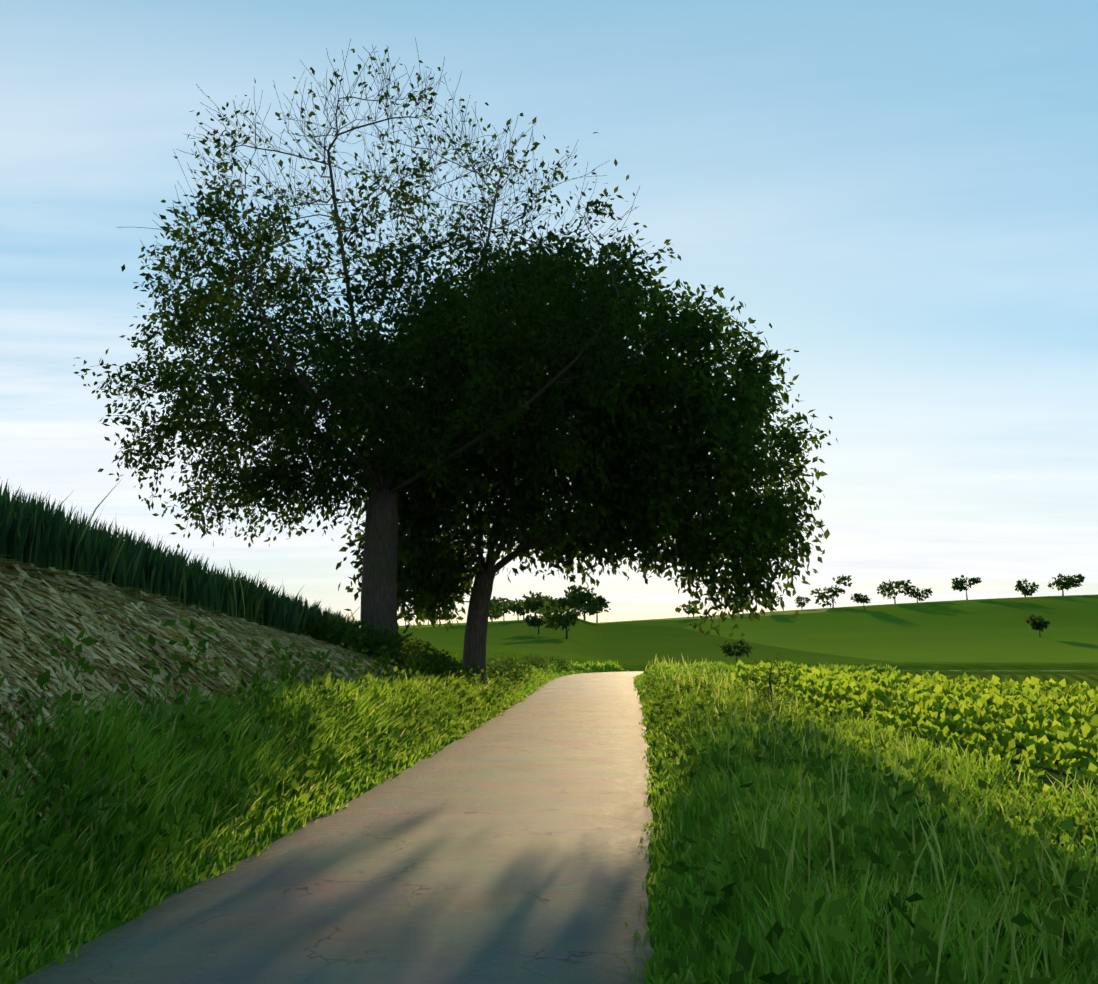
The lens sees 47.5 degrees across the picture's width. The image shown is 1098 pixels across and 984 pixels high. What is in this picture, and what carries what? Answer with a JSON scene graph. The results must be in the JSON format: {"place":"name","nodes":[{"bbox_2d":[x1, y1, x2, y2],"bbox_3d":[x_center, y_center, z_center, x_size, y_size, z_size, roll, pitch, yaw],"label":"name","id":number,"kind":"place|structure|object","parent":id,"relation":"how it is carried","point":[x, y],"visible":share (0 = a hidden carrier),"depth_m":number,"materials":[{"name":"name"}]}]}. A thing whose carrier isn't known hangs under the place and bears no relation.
{"place":"outdoors","nodes":[
{"label":"outdoors","id":0,"kind":"place"},
{"bbox_2d":[15,671,653,983],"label":"road","id":1,"kind":"structure","parent":0,"point":[504,848],"depth_m":7.94,"materials":[{"name":"concrete"}]},
{"bbox_2d":[0,594,1097,983],"bbox_3d":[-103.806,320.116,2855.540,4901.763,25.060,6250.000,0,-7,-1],"label":"ground","id":2,"kind":"structure","parent":0,"point":[1000,638],"depth_m":298.27,"materials":[{"name":"green plant"}]},
{"bbox_2d":[0,476,359,640],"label":"wheat","id":3,"kind":"object","parent":2,"relation":"on","point":[37,534],"visible":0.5,"depth_m":14.76,"materials":[{"name":"green plant"}]},
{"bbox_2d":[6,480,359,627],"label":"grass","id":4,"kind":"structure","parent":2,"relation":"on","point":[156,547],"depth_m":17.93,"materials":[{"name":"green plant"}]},
{"bbox_2d":[0,558,435,863],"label":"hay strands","id":5,"kind":"object","parent":2,"relation":"on","point":[37,605],"visible":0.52,"depth_m":11.27},
{"bbox_2d":[0,563,628,983],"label":"grass","id":6,"kind":"structure","parent":2,"relation":"on","point":[254,761],"depth_m":9.18,"materials":[{"name":"green plant"}]},
{"bbox_2d":[73,38,692,664],"bbox_3d":[-3.650,-3.004,26.279,12.458,13.395,10.241,0,-7,-1],"label":"tree","id":7,"kind":"object","parent":2,"relation":"on","point":[257,344],"depth_m":24.57,"materials":[{"name":"green plant"}]},
{"bbox_2d":[298,616,471,679],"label":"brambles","id":8,"kind":"object","parent":2,"relation":"on","point":[352,635],"visible":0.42,"depth_m":24.34,"materials":[{"name":"green plant"}]},
{"bbox_2d":[455,653,572,685],"bbox_3d":[-0.932,6.033,43.078,2.036,1.024,23.408,-1,-7,5],"label":"lane hedge","id":9,"kind":"object","parent":2,"relation":"on","point":[502,666],"visible":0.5,"depth_m":39.12,"materials":[{"name":"green plant"}]},
{"bbox_2d":[0,614,1097,983],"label":"verge weeds","id":10,"kind":"object","parent":2,"relation":"on","point":[924,928],"visible":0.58,"depth_m":7.87,"materials":[{"name":"green plant"}]},
{"bbox_2d":[323,217,837,684],"bbox_3d":[0.554,-0.711,30.194,11.769,11.150,9.749,0,-7,-1],"label":"tree","id":11,"kind":"object","parent":2,"relation":"on","point":[589,540],"depth_m":27.82,"materials":[{"name":"green plant"}]},
{"bbox_2d":[398,573,1084,661],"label":"trees","id":12,"kind":"object","parent":2,"relation":"on","point":[578,597],"materials":[{"name":"green plant"}]},
{"bbox_2d":[741,653,797,711],"bbox_3d":[4.044,3.602,22.766,0.975,1.329,1.187,0,-7,-1],"label":"plant","id":13,"kind":"object","parent":2,"relation":"on","point":[760,687],"depth_m":22.70,"materials":[{"name":"green plant"}]},
{"bbox_2d":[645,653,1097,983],"bbox_3d":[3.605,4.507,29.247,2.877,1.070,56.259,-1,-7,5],"label":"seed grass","id":14,"kind":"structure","parent":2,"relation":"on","point":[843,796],"depth_m":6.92,"materials":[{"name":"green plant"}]},
{"bbox_2d":[725,685,1097,911],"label":"tufts","id":15,"kind":"object","parent":2,"relation":"on","point":[1047,812],"visible":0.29,"depth_m":10.82,"materials":[{"name":"green plant"}]},
{"bbox_2d":[730,659,1097,810],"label":"crops","id":16,"kind":"object","parent":2,"relation":"on","point":[1027,714],"visible":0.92,"depth_m":21.43,"materials":[{"name":"green plant"}]},
{"bbox_2d":[757,707,1097,943],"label":"weeds","id":17,"kind":"object","parent":2,"relation":"on","point":[1086,839],"visible":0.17,"depth_m":9.93,"materials":[{"name":"green plant"}]},
{"bbox_2d":[0,0,1097,625],"label":"sky","id":18,"kind":"structure","parent":0,"point":[905,191],"materials":[{"name":"blue"}]},
{"bbox_2d":[622,660,1097,983],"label":"grass","id":19,"kind":"structure","parent":0,"point":[828,953],"depth_m":7.04,"materials":[{"name":"green plant"}]}
]}

